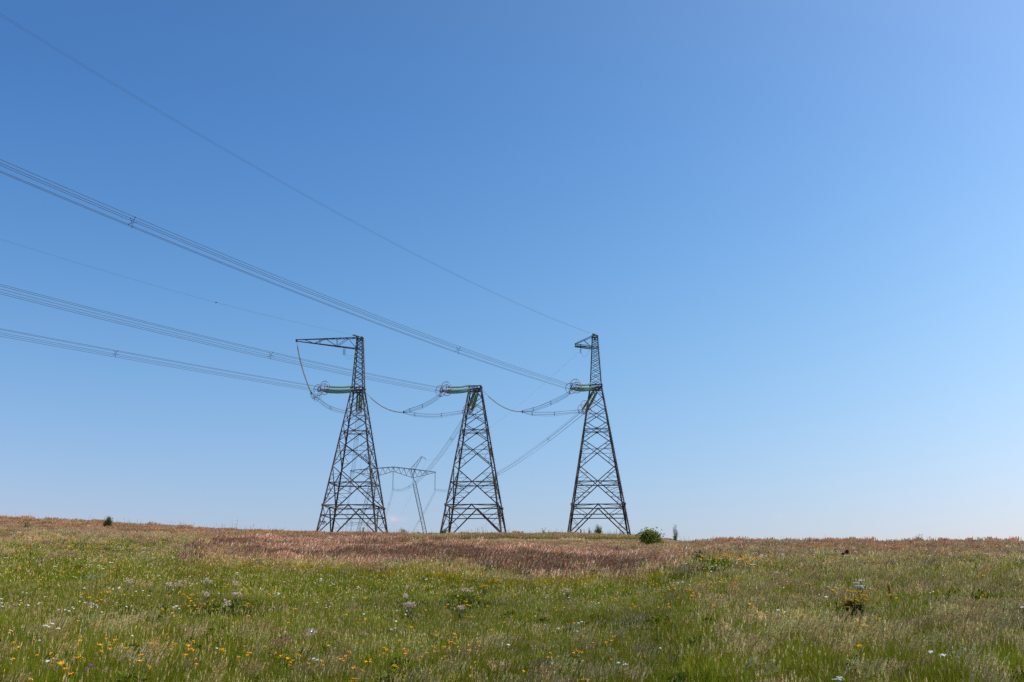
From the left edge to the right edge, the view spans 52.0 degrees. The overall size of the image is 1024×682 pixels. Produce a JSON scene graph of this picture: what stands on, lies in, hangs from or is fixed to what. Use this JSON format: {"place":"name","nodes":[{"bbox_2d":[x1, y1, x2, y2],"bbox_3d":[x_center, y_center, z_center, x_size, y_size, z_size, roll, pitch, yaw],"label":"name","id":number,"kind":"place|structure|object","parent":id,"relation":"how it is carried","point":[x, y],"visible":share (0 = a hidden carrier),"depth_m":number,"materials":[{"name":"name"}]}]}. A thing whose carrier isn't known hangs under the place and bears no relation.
{"place":"outdoors","nodes":[
{"label":"outdoors","id":0,"kind":"place"},
{"bbox_2d":[165,582,176,593],"bbox_3d":[-13.779,10.106,42.310,0.654,0.814,0.484,6,-15,-23],"label":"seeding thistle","id":1,"kind":"object","parent":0,"point":[170,587],"visible":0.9,"depth_m":42.33,"materials":[{"name":"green plant"}]},
{"bbox_2d":[177,580,186,593],"bbox_3d":[-13.610,10.217,43.056,0.493,0.852,0.449,0,-14,0],"label":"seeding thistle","id":2,"kind":"object","parent":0,"point":[184,581],"visible":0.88,"depth_m":43.11,"materials":[{"name":"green plant"}]},
{"bbox_2d":[1,15,587,332],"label":"earth wire","id":3,"kind":"object","parent":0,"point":[264,171],"visible":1,"depth_m":113.01,"materials":[{"name":"metal"}]},
{"bbox_2d":[0,0,1023,540],"label":"sky","id":4,"kind":"structure","parent":0,"point":[789,234],"materials":[{"name":"blue"}]},
{"bbox_3d":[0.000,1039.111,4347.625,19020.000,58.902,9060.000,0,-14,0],"label":"ground","id":5,"kind":"structure","parent":0,"visible":0},
{"bbox_2d":[69,651,82,668],"bbox_3d":[-8.619,6.426,20.835,0.389,0.530,0.411,0,-14,0],"label":"golden flowered plant","id":6,"kind":"object","parent":5,"relation":"on","point":[77,658],"visible":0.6,"depth_m":20.82,"materials":[{"name":"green plant"}]},
{"bbox_2d":[101,516,112,526],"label":"shrub","id":7,"kind":"object","parent":5,"relation":"on","point":[109,522],"visible":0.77,"depth_m":108.44,"materials":[{"name":"green plant"}]},
{"bbox_2d":[201,591,208,603],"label":"seeding thistle","id":8,"kind":"object","parent":5,"relation":"on","point":[204,602],"visible":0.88,"depth_m":38.85,"materials":[{"name":"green plant"}]},
{"bbox_2d":[223,599,230,614],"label":"seeding thistle","id":9,"kind":"object","parent":5,"relation":"on","point":[226,603],"visible":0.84,"depth_m":35.89,"materials":[{"name":"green plant"}]},
{"bbox_2d":[233,592,242,602],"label":"seeding thistle","id":10,"kind":"object","parent":5,"relation":"on","point":[234,593],"visible":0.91,"depth_m":40.52,"materials":[{"name":"white plant"}]},
{"bbox_2d":[32,519,638,540],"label":"mixed grass","id":11,"kind":"structure","parent":5,"relation":"on","point":[540,534],"depth_m":149.55,"materials":[{"name":"brown plant"}]},
{"bbox_2d":[256,532,419,539],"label":"plumed reed grass","id":12,"kind":"structure","parent":5,"relation":"on","point":[315,535],"depth_m":108.42,"materials":[{"name":"brown plant"}]},
{"bbox_2d":[296,337,387,532],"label":"lattice mast","id":13,"kind":"object","parent":5,"relation":"on","point":[358,487],"visible":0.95,"depth_m":197.78,"materials":[{"name":"metal"}]},
{"bbox_2d":[0,239,347,333],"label":"earth wire","id":14,"kind":"object","parent":13,"relation":"attached to","point":[167,289],"visible":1,"depth_m":158.56,"materials":[{"name":"metal"}]},
{"bbox_2d":[297,345,310,391],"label":"insulator chain","id":15,"kind":"object","parent":13,"relation":"hanging from","point":[302,368],"visible":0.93,"depth_m":200.10,"materials":[{"name":"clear glass"}]},
{"bbox_2d":[314,381,353,395],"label":"tension insulator set","id":16,"kind":"object","parent":13,"relation":"attached to","point":[336,391],"visible":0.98,"depth_m":191.58,"materials":[{"name":"green glass"}]},
{"bbox_2d":[0,328,319,391],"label":"conductor bundle","id":17,"kind":"object","parent":16,"relation":"attached to","point":[151,360],"visible":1,"depth_m":151.55,"materials":[{"name":"metal"}]},
{"bbox_2d":[310,391,356,413],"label":"jumper loop","id":18,"kind":"object","parent":16,"relation":"hanging from","point":[313,398],"visible":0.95,"depth_m":199.77,"materials":[{"name":"metal"}]},
{"bbox_2d":[352,393,363,413],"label":"tension insulator set","id":19,"kind":"object","parent":13,"relation":"attached to","point":[360,403],"visible":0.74,"depth_m":205.81,"materials":[{"name":"green glass"}]},
{"bbox_2d":[348,415,359,489],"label":"conductor bundle","id":20,"kind":"object","parent":19,"relation":"attached to","point":[357,438],"visible":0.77,"depth_m":263.40,"materials":[{"name":"metal"}]},
{"bbox_2d":[365,392,402,412],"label":"insulator chain","id":21,"kind":"object","parent":13,"relation":"hanging from","point":[383,406],"visible":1,"depth_m":197.26,"materials":[{"name":"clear glass"}]},
{"bbox_2d":[350,455,435,533],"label":"portal pylon","id":22,"kind":"object","parent":5,"relation":"on","point":[420,458],"visible":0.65,"depth_m":488.53,"materials":[{"name":"metal"}]},
{"bbox_2d":[403,601,415,619],"bbox_3d":[-3.692,9.840,37.973,0.559,0.863,0.478,5,-15,-19],"label":"seeding thistle","id":23,"kind":"object","parent":5,"relation":"on","point":[413,604],"visible":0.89,"depth_m":38.02,"materials":[{"name":"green plant"}]},
{"bbox_2d":[177,533,704,580],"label":"plumed reed grass","id":24,"kind":"structure","parent":5,"relation":"on","point":[566,557],"depth_m":72.78,"materials":[{"name":"brown plant"}]},
{"bbox_2d":[458,605,463,618],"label":"seeding thistle","id":25,"kind":"object","parent":5,"relation":"on","point":[462,612],"visible":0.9,"depth_m":37.51,"materials":[{"name":"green plant"}]},
{"bbox_2d":[462,587,473,600],"bbox_3d":[-1.950,11.290,46.383,0.622,0.838,0.452,0,-14,0],"label":"seeding thistle","id":26,"kind":"object","parent":5,"relation":"on","point":[464,589],"visible":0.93,"depth_m":46.37,"materials":[{"name":"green plant"}]},
{"bbox_2d":[440,385,506,532],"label":"lattice mast","id":27,"kind":"object","parent":5,"relation":"on","point":[499,508],"visible":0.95,"depth_m":194.18,"materials":[{"name":"metal"}]},
{"bbox_2d":[435,381,472,396],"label":"tension insulator set","id":28,"kind":"object","parent":27,"relation":"attached to","point":[452,391],"visible":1,"depth_m":189.24,"materials":[{"name":"green glass"}]},
{"bbox_2d":[1,284,441,392],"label":"conductor bundle","id":29,"kind":"object","parent":28,"relation":"attached to","point":[202,339],"visible":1,"depth_m":131.71,"materials":[{"name":"metal"}]},
{"bbox_2d":[463,392,478,413],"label":"tension insulator set","id":30,"kind":"object","parent":27,"relation":"attached to","point":[474,398],"visible":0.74,"depth_m":203.05,"materials":[{"name":"green glass"}]},
{"bbox_2d":[392,415,468,490],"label":"conductor bundle","id":31,"kind":"object","parent":30,"relation":"attached to","point":[434,459],"visible":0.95,"depth_m":274.88,"materials":[{"name":"metal"}]},
{"bbox_2d":[403,393,469,417],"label":"jumper loop","id":32,"kind":"object","parent":30,"relation":"hanging from","point":[428,414],"visible":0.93,"depth_m":196.76,"materials":[{"name":"metal"}]},
{"bbox_2d":[486,394,520,411],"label":"insulator chain","id":33,"kind":"object","parent":27,"relation":"hanging from","point":[503,406],"visible":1,"depth_m":195.99,"materials":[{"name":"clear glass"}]},
{"bbox_2d":[479,585,489,594],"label":"golden flowered plant","id":34,"kind":"object","parent":5,"relation":"on","point":[483,592],"visible":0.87,"depth_m":49.13,"materials":[{"name":"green plant"}]},
{"bbox_2d":[0,515,996,541],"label":"dry grass","id":35,"kind":"structure","parent":5,"relation":"on","point":[48,521],"depth_m":128.56,"materials":[{"name":"brown plant"}]},
{"bbox_2d":[0,527,1001,680],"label":"lemon wildflowers","id":36,"kind":"object","parent":5,"relation":"on","point":[407,585],"visible":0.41,"depth_m":33.78,"materials":[{"name":"yellow plant"}]},
{"bbox_2d":[10,537,1000,681],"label":"purple wildflowers","id":37,"kind":"object","parent":5,"relation":"on","point":[446,610],"visible":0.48,"depth_m":35.62,"materials":[{"name":"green plant"}]},
{"bbox_2d":[5,516,1017,681],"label":"seed heads","id":38,"kind":"object","parent":5,"relation":"on","point":[453,591],"visible":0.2,"depth_m":54.41,"materials":[{"name":"beige plant"}]},
{"bbox_2d":[0,565,1023,681],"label":"meadow grass","id":39,"kind":"structure","parent":5,"relation":"on","point":[39,614],"depth_m":29.08,"materials":[{"name":"green plant"}]},
{"bbox_2d":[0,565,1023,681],"bbox_3d":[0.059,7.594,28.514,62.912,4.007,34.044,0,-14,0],"label":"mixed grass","id":40,"kind":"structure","parent":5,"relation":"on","point":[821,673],"depth_m":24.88,"materials":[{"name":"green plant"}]},
{"bbox_2d":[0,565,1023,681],"bbox_3d":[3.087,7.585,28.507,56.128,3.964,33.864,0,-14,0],"label":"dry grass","id":41,"kind":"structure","parent":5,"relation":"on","point":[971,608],"depth_m":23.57,"materials":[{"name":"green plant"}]},
{"bbox_2d":[0,530,1023,605],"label":"meadow grass","id":42,"kind":"structure","parent":5,"relation":"on","point":[318,587],"depth_m":54.09,"materials":[{"name":"green plant"}]},
{"bbox_2d":[0,521,1023,594],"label":"dry grass","id":43,"kind":"structure","parent":5,"relation":"on","point":[728,546],"depth_m":66.67,"materials":[{"name":"plant"}]},
{"bbox_2d":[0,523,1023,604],"bbox_3d":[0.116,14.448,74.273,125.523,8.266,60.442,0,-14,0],"label":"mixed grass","id":44,"kind":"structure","parent":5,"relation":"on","point":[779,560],"depth_m":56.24,"materials":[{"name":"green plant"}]},
{"bbox_2d":[0,574,1023,681],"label":"leafy ground cover","id":45,"kind":"object","parent":5,"relation":"on","point":[237,605],"visible":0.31,"depth_m":30.90,"materials":[{"name":"green plant"}]},
{"bbox_2d":[0,536,1023,602],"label":"leafy ground cover","id":46,"kind":"object","parent":5,"relation":"on","point":[461,595],"visible":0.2,"depth_m":54.07,"materials":[{"name":"green plant"}]},
{"bbox_2d":[0,532,1023,612],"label":"white wildflowers","id":47,"kind":"object","parent":5,"relation":"on","point":[456,574],"visible":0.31,"depth_m":54.90,"materials":[{"name":"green plant"}]},
{"bbox_2d":[3,530,1023,679],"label":"yellow wildflowers","id":48,"kind":"object","parent":5,"relation":"on","point":[444,580],"visible":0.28,"depth_m":50.71,"materials":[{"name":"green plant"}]},
{"bbox_2d":[418,535,642,539],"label":"meadow grass","id":49,"kind":"structure","parent":5,"relation":"on","point":[552,538],"depth_m":131.89,"materials":[{"name":"plant"}]},
{"bbox_2d":[575,651,584,663],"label":"golden flowered plant","id":50,"kind":"object","parent":5,"relation":"on","point":[578,653],"visible":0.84,"depth_m":25.91,"materials":[{"name":"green plant"}]},
{"bbox_2d":[594,525,601,533],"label":"bush","id":51,"kind":"object","parent":5,"relation":"on","point":[598,530],"visible":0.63,"depth_m":186.30,"materials":[{"name":"green plant"}]},
{"bbox_2d":[567,335,630,534],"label":"lattice mast","id":52,"kind":"object","parent":5,"relation":"on","point":[617,482],"visible":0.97,"depth_m":193.34,"materials":[{"name":"metal"}]},
{"bbox_2d":[565,379,596,393],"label":"tension insulator set","id":53,"kind":"object","parent":52,"relation":"attached to","point":[580,389],"visible":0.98,"depth_m":187.64,"materials":[{"name":"green glass"}]},
{"bbox_2d":[0,159,572,389],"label":"conductor bundle","id":54,"kind":"object","parent":53,"relation":"attached to","point":[244,265],"visible":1,"depth_m":106.88,"materials":[{"name":"metal"}]},
{"bbox_2d":[522,387,581,415],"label":"jumper loop","id":55,"kind":"object","parent":53,"relation":"hanging from","point":[551,403],"visible":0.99,"depth_m":195.10,"materials":[{"name":"metal"}]},
{"bbox_2d":[578,391,597,414],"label":"tension insulator set","id":56,"kind":"object","parent":52,"relation":"attached to","point":[593,397],"visible":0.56,"depth_m":202.16,"materials":[{"name":"green glass"}]},
{"bbox_2d":[437,410,585,491],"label":"conductor bundle","id":57,"kind":"object","parent":56,"relation":"attached to","point":[531,449],"visible":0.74,"depth_m":251.16,"materials":[{"name":"metal"}]},
{"bbox_2d":[636,527,664,545],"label":"bush","id":58,"kind":"object","parent":5,"relation":"on","point":[648,536],"visible":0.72,"depth_m":90.45,"materials":[{"name":"green plant"}]},
{"bbox_2d":[673,524,678,540],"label":"conifer sapling","id":59,"kind":"object","parent":5,"relation":"on","point":[676,534],"visible":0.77,"depth_m":137.81,"materials":[{"name":"green plant"}]},
{"bbox_2d":[692,549,705,558],"bbox_3d":[9.994,11.550,56.127,0.837,1.071,1.178,2,-14,-10],"label":"leafy weed","id":60,"kind":"object","parent":5,"relation":"on","point":[696,552],"visible":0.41,"depth_m":55.96,"materials":[{"name":"green plant"}]},
{"bbox_2d":[831,676,843,681],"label":"white umbel plant","id":61,"kind":"object","parent":5,"relation":"on","point":[840,678],"visible":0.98,"depth_m":15.25,"materials":[{"name":"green plant"}]},
{"bbox_2d":[841,549,849,559],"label":"dock plant","id":62,"kind":"object","parent":5,"relation":"on","point":[846,552],"visible":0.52,"depth_m":57.62,"materials":[{"name":"brown plant"}]},
{"bbox_2d":[838,591,866,614],"bbox_3d":[8.743,6.884,26.891,0.738,0.963,0.556,0,-14,0],"label":"golden flowered plant","id":63,"kind":"object","parent":5,"relation":"on","point":[857,602],"visible":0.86,"depth_m":26.86,"materials":[{"name":"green plant"}]},
{"bbox_2d":[853,580,869,594],"bbox_3d":[11.636,8.378,35.014,0.468,0.829,0.464,5,-15,-19],"label":"white umbel plant","id":64,"kind":"object","parent":5,"relation":"on","point":[860,586],"visible":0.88,"depth_m":35.02,"materials":[{"name":"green plant"}]}
]}

